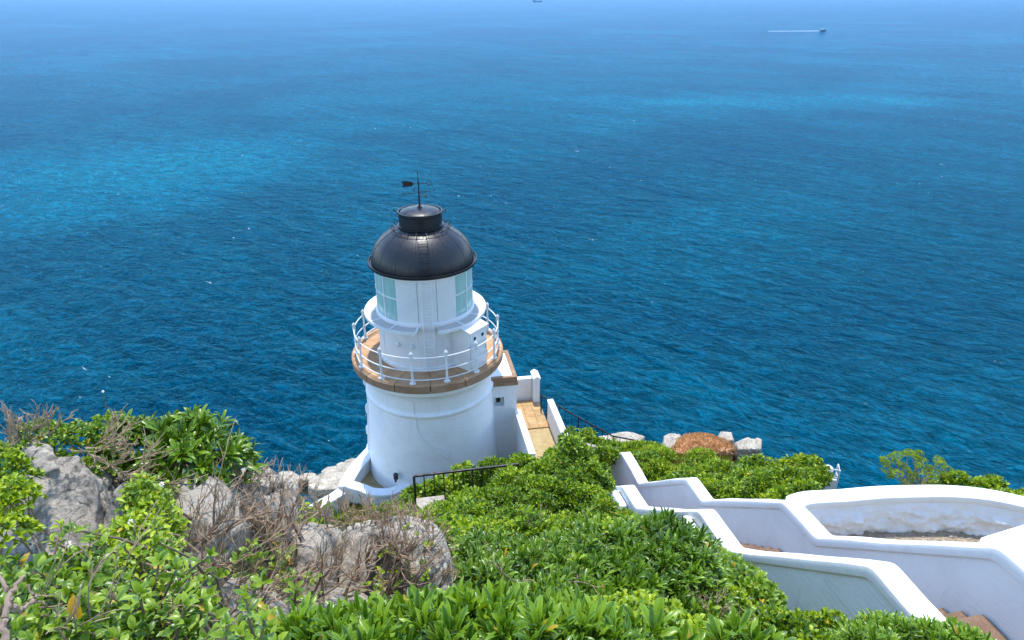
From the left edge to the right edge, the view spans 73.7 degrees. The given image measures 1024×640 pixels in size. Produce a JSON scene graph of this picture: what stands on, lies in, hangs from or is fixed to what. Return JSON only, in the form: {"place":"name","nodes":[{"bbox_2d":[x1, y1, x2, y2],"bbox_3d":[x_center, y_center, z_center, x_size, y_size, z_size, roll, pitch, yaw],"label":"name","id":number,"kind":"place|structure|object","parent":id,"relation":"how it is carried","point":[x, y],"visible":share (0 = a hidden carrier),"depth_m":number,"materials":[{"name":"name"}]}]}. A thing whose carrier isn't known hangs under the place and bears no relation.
{"place":"outdoors","nodes":[
{"label":"outdoors","id":0,"kind":"place"},
{"bbox_2d":[0,458,736,639],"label":"hillside","id":1,"kind":"structure","parent":0,"point":[265,564],"depth_m":3.16,"materials":[{"name":"soil"}]},
{"bbox_2d":[0,573,46,639],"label":"gnarled stem","id":2,"kind":"object","parent":1,"relation":"on","point":[9,603],"visible":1,"depth_m":1.43,"materials":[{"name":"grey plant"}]},
{"bbox_2d":[0,443,64,554],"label":"leafy shrub","id":3,"kind":"object","parent":1,"relation":"on","point":[12,479],"visible":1,"depth_m":2.32,"materials":[{"name":"green plant"}]},
{"bbox_2d":[0,439,123,572],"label":"boulder","id":4,"kind":"object","parent":1,"relation":"on","point":[74,489],"visible":0.47,"depth_m":2.68,"materials":[{"name":"stone"}]},
{"bbox_2d":[0,399,80,453],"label":"dead shrub","id":5,"kind":"object","parent":4,"relation":"on","point":[10,422],"visible":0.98,"depth_m":2.57,"materials":[{"name":"brown plant"}]},
{"bbox_2d":[0,409,147,483],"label":"leafy shrub","id":6,"kind":"object","parent":1,"relation":"on","point":[63,432],"visible":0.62,"depth_m":2.85,"materials":[{"name":"green plant"}]},
{"bbox_2d":[0,519,215,639],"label":"broad leaved plant","id":7,"kind":"object","parent":1,"relation":"on","point":[34,621],"visible":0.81,"depth_m":1.62,"materials":[{"name":"green plant"}]},
{"bbox_2d":[67,594,81,618],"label":"yellow leaf","id":8,"kind":"object","parent":7,"relation":"on","point":[71,601],"visible":0.83,"depth_m":1.47,"materials":[{"name":"yellow plant"}]},
{"bbox_2d":[0,511,224,627],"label":"flowering weed","id":9,"kind":"object","parent":1,"relation":"on","point":[139,555],"visible":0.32,"depth_m":2.04,"materials":[{"name":"green plant"}]},
{"bbox_2d":[102,483,142,554],"bbox_3d":[-1.614,0.854,2.870,0.097,0.422,0.508,-7,26,-15],"label":"boulder","id":10,"kind":"object","parent":1,"relation":"on","point":[111,504],"visible":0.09,"depth_m":2.73,"materials":[{"name":"stone"}]},
{"bbox_2d":[22,499,237,637],"bbox_3d":[-0.907,0.618,1.512,0.522,0.408,0.269,0,25,0],"label":"dead shrub","id":11,"kind":"object","parent":1,"relation":"on","point":[80,596],"visible":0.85,"depth_m":1.49,"materials":[{"name":"brown plant"}]},
{"bbox_2d":[98,470,192,586],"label":"flowering weed","id":12,"kind":"object","parent":1,"relation":"on","point":[139,505],"visible":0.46,"depth_m":2.50,"materials":[{"name":"green plant"}]},
{"bbox_2d":[159,482,171,507],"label":"daisy","id":13,"kind":"object","parent":1,"relation":"on","point":[161,484],"visible":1,"depth_m":2.46,"materials":[{"name":"white plant"}]},
{"bbox_2d":[85,404,269,497],"bbox_3d":[-1.556,0.602,3.169,0.753,0.438,0.630,9,27,19],"label":"pittosporum bush","id":14,"kind":"object","parent":1,"relation":"on","point":[195,451],"visible":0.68,"depth_m":3.05,"materials":[{"name":"green plant"}]},
{"bbox_2d":[66,533,288,639],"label":"broad leaved plant","id":15,"kind":"object","parent":1,"relation":"on","point":[187,614],"visible":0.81,"depth_m":1.66,"materials":[{"name":"green plant"}]},
{"bbox_2d":[154,472,259,573],"bbox_3d":[-1.358,0.939,3.108,0.363,0.623,0.820,-4,26,-9],"label":"boulder","id":16,"kind":"object","parent":1,"relation":"on","point":[194,491],"visible":0.25,"depth_m":2.84,"materials":[{"name":"stone"}]},
{"bbox_2d":[67,405,208,507],"bbox_3d":[-1.520,0.516,2.658,0.563,0.431,0.305,13,28,25],"label":"dead shrub","id":17,"kind":"object","parent":16,"relation":"on","point":[122,456],"visible":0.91,"depth_m":2.69,"materials":[{"name":"brown plant"}]},
{"bbox_2d":[150,418,318,579],"bbox_3d":[-1.100,0.722,2.645,0.554,0.515,0.443,15,29,28],"label":"dead shrub","id":18,"kind":"object","parent":1,"relation":"on","point":[215,525],"visible":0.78,"depth_m":2.65,"materials":[{"name":"brown plant"}]},
{"bbox_2d":[181,455,309,558],"bbox_3d":[-1.192,0.854,3.147,0.516,0.500,0.371,9,27,17],"label":"dead shrub","id":19,"kind":"object","parent":1,"relation":"on","point":[272,524],"visible":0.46,"depth_m":3.17,"materials":[{"name":"brown plant"}]},
{"bbox_2d":[198,571,296,630],"bbox_3d":[-1.104,1.169,2.864,0.419,0.446,0.741,-8,27,-16],"label":"boulder","id":20,"kind":"object","parent":1,"relation":"on","point":[232,604],"visible":0.16,"depth_m":2.74,"materials":[{"name":"stone"}]},
{"bbox_2d":[207,538,268,597],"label":"broad leaved sprig","id":21,"kind":"object","parent":20,"relation":"on","point":[226,572],"visible":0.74,"depth_m":2.57,"materials":[{"name":"green plant"}]},
{"bbox_2d":[224,569,315,637],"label":"broad leaved sprig","id":22,"kind":"object","parent":1,"relation":"on","point":[263,581],"visible":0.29,"depth_m":2.29,"materials":[{"name":"green plant"}]},
{"bbox_2d":[240,467,305,548],"bbox_3d":[-1.276,1.069,3.620,0.304,0.672,0.868,-5,26,-10],"label":"boulder","id":23,"kind":"object","parent":1,"relation":"on","point":[267,496],"visible":0.2,"depth_m":3.40,"materials":[{"name":"stone"}]},
{"bbox_2d":[247,533,322,607],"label":"broad leaved sprig","id":24,"kind":"object","parent":1,"relation":"on","point":[289,568],"visible":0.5,"depth_m":2.94,"materials":[{"name":"green plant"}]},
{"bbox_2d":[278,471,302,493],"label":"shore rock","id":25,"kind":"object","parent":1,"relation":"on","point":[294,476],"visible":0.25,"depth_m":27.35,"materials":[{"name":"stone"}]},
{"bbox_2d":[197,511,387,617],"bbox_3d":[-0.883,1.031,2.705,0.590,0.778,0.875,4,26,9],"label":"dead shrub","id":26,"kind":"object","parent":1,"relation":"on","point":[321,559],"visible":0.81,"depth_m":2.86,"materials":[{"name":"brown plant"}]},
{"bbox_2d":[300,473,316,494],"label":"shore rock","id":27,"kind":"object","parent":1,"relation":"on","point":[305,489],"visible":0.38,"depth_m":27.95,"materials":[{"name":"stone"}]},
{"bbox_2d":[289,522,341,592],"bbox_3d":[-0.994,1.242,3.584,0.260,0.582,0.802,-4,26,-8],"label":"boulder","id":28,"kind":"object","parent":1,"relation":"on","point":[306,553],"visible":0.49,"depth_m":3.30,"materials":[{"name":"stone"}]},
{"bbox_2d":[248,454,351,542],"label":"dead shrub","id":29,"kind":"object","parent":28,"relation":"on","point":[313,507],"visible":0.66,"depth_m":3.40,"materials":[{"name":"brown plant"}]},
{"bbox_2d":[308,472,344,501],"bbox_3d":[-7.370,6.652,27.978,1.865,1.646,2.938,-6,26,-13],"label":"shore rock","id":30,"kind":"object","parent":1,"relation":"on","point":[331,481],"visible":0.62,"depth_m":26.77,"materials":[{"name":"stone"}]},
{"bbox_2d":[309,489,345,517],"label":"slope wall","id":31,"kind":"structure","parent":1,"relation":"on","point":[332,497],"depth_m":24.67,"materials":[{"name":"paint"}]},
{"bbox_2d":[321,466,335,472],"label":"shore rock","id":32,"kind":"object","parent":1,"relation":"on","point":[331,469],"visible":0.2,"depth_m":28.65,"materials":[{"name":"stone"}]},
{"bbox_2d":[11,461,654,586],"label":"undergrowth","id":33,"kind":"object","parent":1,"relation":"on","point":[335,513],"depth_m":3.91,"materials":[{"name":"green plant"}]},
{"bbox_2d":[299,587,369,609],"bbox_3d":[-0.775,1.310,3.062,0.324,0.350,0.572,-6,26,-13],"label":"boulder","id":34,"kind":"object","parent":1,"relation":"on","point":[333,598],"visible":0.12,"depth_m":3.03,"materials":[{"name":"stone"}]},
{"bbox_2d":[248,590,433,639],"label":"pittosporum bush","id":35,"kind":"object","parent":1,"relation":"on","point":[308,620],"visible":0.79,"depth_m":1.80,"materials":[{"name":"green plant"}]},
{"bbox_2d":[334,458,354,471],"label":"shore rock","id":36,"kind":"object","parent":1,"relation":"on","point":[343,466],"visible":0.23,"depth_m":28.36,"materials":[{"name":"stone"}]},
{"bbox_2d":[338,447,370,505],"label":"foot wall","id":37,"kind":"structure","parent":1,"relation":"on","point":[358,469],"depth_m":26.10,"materials":[{"name":"paint"}]},
{"bbox_2d":[301,486,423,523],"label":"dead shrub","id":38,"kind":"object","parent":1,"relation":"on","point":[368,507],"visible":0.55,"depth_m":4.16,"materials":[{"name":"brown plant"}]},
{"bbox_2d":[346,481,409,506],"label":"forecourt wall","id":39,"kind":"structure","parent":1,"relation":"on","point":[381,494],"depth_m":25.01,"materials":[{"name":"paint"}]},
{"bbox_2d":[361,492,422,521],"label":"fine leaved bush","id":40,"kind":"object","parent":1,"relation":"on","point":[410,496],"visible":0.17,"depth_m":16.96,"materials":[{"name":"green plant"}]},
{"bbox_2d":[339,515,453,600],"bbox_3d":[-0.618,1.378,3.804,0.617,0.866,0.957,0,25,0],"label":"boulder","id":41,"kind":"object","parent":1,"relation":"on","point":[414,553],"visible":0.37,"depth_m":3.46,"materials":[{"name":"stone"}]},
{"bbox_2d":[333,497,441,600],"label":"dead shrub","id":42,"kind":"object","parent":41,"relation":"on","point":[403,554],"visible":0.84,"depth_m":3.28,"materials":[{"name":"brown plant"}]},
{"bbox_2d":[361,545,430,596],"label":"broad leaved sprig","id":43,"kind":"object","parent":41,"relation":"on","point":[376,585],"visible":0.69,"depth_m":3.28,"materials":[{"name":"green plant"}]},
{"bbox_2d":[340,499,454,542],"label":"dead shrub","id":44,"kind":"object","parent":41,"relation":"on","point":[427,527],"visible":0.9,"depth_m":3.54,"materials":[{"name":"brown plant"}]},
{"bbox_2d":[401,522,457,590],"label":"broad leaved sprig","id":45,"kind":"object","parent":41,"relation":"on","point":[423,577],"visible":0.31,"depth_m":3.35,"materials":[{"name":"green plant"}]},
{"bbox_2d":[412,521,471,590],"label":"dead shrub","id":46,"kind":"object","parent":41,"relation":"on","point":[444,579],"visible":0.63,"depth_m":3.29,"materials":[{"name":"brown plant"}]},
{"bbox_2d":[416,495,444,508],"bbox_3d":[-1.936,4.676,16.381,0.697,0.540,0.695,-4,26,-9],"label":"stone step","id":47,"kind":"object","parent":1,"relation":"on","point":[421,502],"visible":0.26,"depth_m":16.46,"materials":[{"name":"stone"}]},
{"bbox_2d":[373,575,535,639],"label":"pittosporum bush","id":48,"kind":"object","parent":1,"relation":"on","point":[448,610],"visible":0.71,"depth_m":1.87,"materials":[{"name":"green plant"}]},
{"bbox_2d":[413,463,518,502],"bbox_3d":[-1.123,4.190,17.136,2.667,1.234,0.088,-6,26,-12],"label":"handrail","id":49,"kind":"object","parent":1,"relation":"on","point":[455,471],"visible":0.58,"depth_m":16.89,"materials":[{"name":"black metal"}]},
{"bbox_2d":[397,451,535,501],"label":"fine leaved bush","id":50,"kind":"object","parent":1,"relation":"on","point":[521,456],"visible":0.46,"depth_m":17.76,"materials":[{"name":"green plant"}]},
{"bbox_2d":[412,483,557,527],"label":"fine leaved bush","id":51,"kind":"object","parent":1,"relation":"on","point":[478,502],"visible":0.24,"depth_m":9.35,"materials":[{"name":"green plant"}]},
{"bbox_2d":[439,505,557,589],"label":"fine leaved bush","id":52,"kind":"object","parent":1,"relation":"on","point":[508,521],"visible":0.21,"depth_m":6.09,"materials":[{"name":"green plant"}]},
{"bbox_2d":[491,350,517,457],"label":"lighthouse annexe","id":53,"kind":"structure","parent":1,"relation":"on","point":[505,384],"depth_m":26.86,"materials":[{"name":"paint"}]},
{"bbox_2d":[492,395,505,408],"bbox_3d":[-0.525,3.148,26.697,0.540,0.590,0.270,-4,26,-9],"label":"window","id":54,"kind":"structure","parent":53,"relation":"in","point":[496,399],"depth_m":26.69,"materials":[{"name":"paint"}]},
{"bbox_2d":[486,462,562,508],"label":"fine leaved bush","id":55,"kind":"object","parent":1,"relation":"on","point":[501,477],"visible":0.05,"depth_m":12.44,"materials":[{"name":"green plant"}]},
{"bbox_2d":[448,524,623,601],"bbox_3d":[0.100,1.611,3.977,1.194,1.386,1.695,0,25,0],"label":"pittosporum bush","id":56,"kind":"object","parent":1,"relation":"on","point":[517,556],"visible":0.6,"depth_m":3.69,"materials":[{"name":"green plant"}]},
{"bbox_2d":[344,451,736,522],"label":"grass","id":57,"kind":"structure","parent":1,"relation":"on","point":[725,457],"depth_m":25.09,"materials":[{"name":"plant"}]},
{"bbox_2d":[514,369,567,461],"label":"entrance terrace","id":58,"kind":"structure","parent":1,"relation":"on","point":[536,433],"depth_m":27.29,"materials":[{"name":"painted plaster"},{"name":"stone paving tiles"},{"name":"clay tile"}]},
{"bbox_2d":[485,502,602,593],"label":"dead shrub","id":59,"kind":"object","parent":1,"relation":"on","point":[574,581],"visible":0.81,"depth_m":3.21,"materials":[{"name":"brown plant"}]},
{"bbox_2d":[492,507,628,533],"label":"fine leaved bush","id":60,"kind":"object","parent":1,"relation":"on","point":[563,519],"visible":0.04,"depth_m":7.37,"materials":[{"name":"green plant"}]},
{"bbox_2d":[467,576,654,639],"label":"pittosporum bush","id":61,"kind":"object","parent":1,"relation":"on","point":[573,617],"visible":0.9,"depth_m":1.90,"materials":[{"name":"green plant"}]},
{"bbox_2d":[510,434,616,517],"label":"round crowned bush","id":62,"kind":"object","parent":1,"relation":"on","point":[561,471],"visible":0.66,"depth_m":11.28,"materials":[{"name":"green plant"}]},
{"bbox_2d":[540,395,633,445],"bbox_3d":[3.483,4.781,28.266,4.777,3.139,0.410,5,26,11],"label":"handrail","id":63,"kind":"object","parent":1,"relation":"on","point":[565,410],"visible":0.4,"depth_m":27.96,"materials":[{"name":"black metal"}]},
{"bbox_2d":[543,425,659,478],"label":"cliff bush","id":64,"kind":"object","parent":1,"relation":"on","point":[606,451],"visible":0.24,"depth_m":22.22,"materials":[{"name":"green plant"}]},
{"bbox_2d":[581,492,637,519],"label":"shrub","id":65,"kind":"object","parent":1,"relation":"on","point":[603,502],"visible":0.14,"depth_m":9.43,"materials":[{"name":"green plant"}]},
{"bbox_2d":[598,432,644,450],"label":"cliff rock","id":66,"kind":"object","parent":1,"relation":"on","point":[632,435],"visible":0.23,"depth_m":28.98,"materials":[{"name":"stone"}]},
{"bbox_2d":[531,506,739,618],"bbox_3d":[0.710,1.632,4.212,1.399,1.241,1.543,0,25,0],"label":"pittosporum bush","id":67,"kind":"object","parent":1,"relation":"on","point":[667,553],"visible":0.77,"depth_m":3.81,"materials":[{"name":"green plant"}]},
{"bbox_2d":[561,587,709,639],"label":"leafy shrub","id":68,"kind":"object","parent":1,"relation":"on","point":[638,595],"visible":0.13,"depth_m":3.04,"materials":[{"name":"green plant"}]},
{"bbox_2d":[618,439,679,464],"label":"cliff bush","id":69,"kind":"object","parent":1,"relation":"on","point":[640,445],"visible":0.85,"depth_m":25.73,"materials":[{"name":"green plant"}]},
{"bbox_2d":[662,433,681,449],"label":"cliff rock","id":70,"kind":"object","parent":1,"relation":"on","point":[669,439],"visible":0.23,"depth_m":27.71,"materials":[{"name":"stone"}]},
{"bbox_2d":[671,432,736,460],"bbox_3d":[7.717,5.260,28.262,3.216,1.845,3.258,0,25,0],"label":"dry mound","id":71,"kind":"object","parent":1,"relation":"on","point":[716,444],"visible":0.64,"depth_m":27.32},
{"bbox_2d":[621,597,796,639],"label":"pittosporum bush","id":72,"kind":"object","parent":1,"relation":"on","point":[717,628],"visible":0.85,"depth_m":2.45,"materials":[{"name":"green plant"}]},
{"bbox_2d":[637,446,791,498],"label":"cliff bush","id":73,"kind":"object","parent":1,"relation":"on","point":[724,474],"visible":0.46,"depth_m":18.57,"materials":[{"name":"green plant"}]},
{"bbox_2d":[718,431,733,444],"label":"cliff rock","id":74,"kind":"object","parent":1,"relation":"on","point":[728,436],"visible":0.34,"depth_m":28.15,"materials":[{"name":"stone"}]},
{"bbox_2d":[732,437,756,462],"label":"cliff rock","id":75,"kind":"object","parent":1,"relation":"on","point":[745,446],"visible":0.59,"depth_m":27.24,"materials":[{"name":"stone"}]},
{"bbox_2d":[665,574,831,639],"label":"umbrella leaved bush","id":76,"kind":"object","parent":1,"relation":"on","point":[796,625],"visible":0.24,"depth_m":4.08,"materials":[{"name":"green plant"}]},
{"bbox_2d":[688,578,761,627],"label":"dead shrub","id":77,"kind":"object","parent":76,"relation":"on","point":[722,608],"visible":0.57,"depth_m":3.54,"materials":[{"name":"brown plant"}]},
{"bbox_2d":[712,541,792,611],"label":"leafy shrub","id":78,"kind":"object","parent":1,"relation":"on","point":[757,581],"visible":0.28,"depth_m":5.49,"materials":[{"name":"green plant"}]},
{"bbox_2d":[570,485,945,621],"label":"stair wall","id":79,"kind":"structure","parent":1,"relation":"on","point":[851,587],"depth_m":8.25,"materials":[{"name":"paint"}]},
{"bbox_2d":[755,437,761,453],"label":"cliff rock","id":80,"kind":"object","parent":1,"relation":"on","point":[759,444],"visible":0.32,"depth_m":27.50,"materials":[{"name":"stone"}]},
{"bbox_2d":[717,452,834,499],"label":"cliff bush","id":81,"kind":"object","parent":1,"relation":"on","point":[799,475],"visible":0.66,"depth_m":15.21,"materials":[{"name":"green plant"}]},
{"bbox_2d":[598,452,1023,639],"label":"stair wall","id":82,"kind":"structure","parent":1,"relation":"on","point":[969,579],"depth_m":9.31,"materials":[{"name":"paint"}]},
{"bbox_2d":[790,606,847,639],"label":"umbrella leaved bush","id":83,"kind":"object","parent":1,"relation":"on","point":[825,620],"visible":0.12,"depth_m":5.15,"materials":[{"name":"green plant"}]},
{"bbox_2d":[823,464,840,489],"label":"metal platform","id":84,"kind":"structure","parent":1,"relation":"on","point":[833,485],"depth_m":22.63,"materials":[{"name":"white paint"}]},
{"bbox_2d":[739,542,1007,639],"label":"stairway","id":85,"kind":"object","parent":1,"relation":"on","point":[984,623],"visible":0.03,"depth_m":7.74,"materials":[{"name":"concrete"}]},
{"bbox_2d":[785,485,1023,535],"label":"terrace wall","id":86,"kind":"structure","parent":1,"relation":"on","point":[975,511],"depth_m":12.09,"materials":[{"name":"paint"}]},
{"bbox_2d":[822,608,996,639],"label":"pittosporum bush","id":87,"kind":"object","parent":1,"relation":"on","point":[876,624],"visible":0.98,"depth_m":4.56,"materials":[{"name":"green plant"}]},
{"bbox_2d":[879,448,952,484],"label":"umbel plant","id":88,"kind":"object","parent":1,"relation":"on","point":[899,463],"visible":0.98,"depth_m":13.22,"materials":[{"name":"green plant"}]},
{"bbox_2d":[921,469,1023,495],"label":"wall top bush","id":89,"kind":"object","parent":1,"relation":"on","point":[992,482],"visible":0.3,"depth_m":13.30,"materials":[{"name":"green plant"}]},
{"bbox_2d":[979,525,1023,546],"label":"retaining wall","id":90,"kind":"structure","parent":1,"relation":"on","point":[1015,535],"depth_m":8.12,"materials":[{"name":"paint"}]},
{"bbox_2d":[361,470,383,487],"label":"forecourt paving","id":91,"kind":"structure","parent":0,"point":[369,479],"depth_m":26.29,"materials":[{"name":"grey concrete"}]},
{"bbox_2d":[352,170,502,494],"bbox_3d":[-3.140,0.718,25.382,5.598,12.650,5.599,0,25,0],"label":"lighthouse","id":92,"kind":"object","parent":91,"relation":"on","point":[427,355],"visible":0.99,"depth_m":23.80,"materials":[{"name":"paint"}]},
{"bbox_2d":[0,0,1023,505],"bbox_3d":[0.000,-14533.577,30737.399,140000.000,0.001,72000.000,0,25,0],"label":"sea","id":93,"kind":"structure","parent":0,"point":[778,228],"depth_m":410.06,"materials":[{"name":"blue liquid"}]},
{"bbox_2d":[847,530,984,542],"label":"terrace ground","id":94,"kind":"structure","parent":0,"point":[916,536],"depth_m":12.17,"materials":[{"name":"grey concrete"}]},
{"bbox_2d":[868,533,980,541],"bbox_3d":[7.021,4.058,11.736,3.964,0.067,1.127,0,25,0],"label":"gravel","id":95,"kind":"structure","parent":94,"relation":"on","point":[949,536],"depth_m":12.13,"materials":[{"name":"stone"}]}
]}

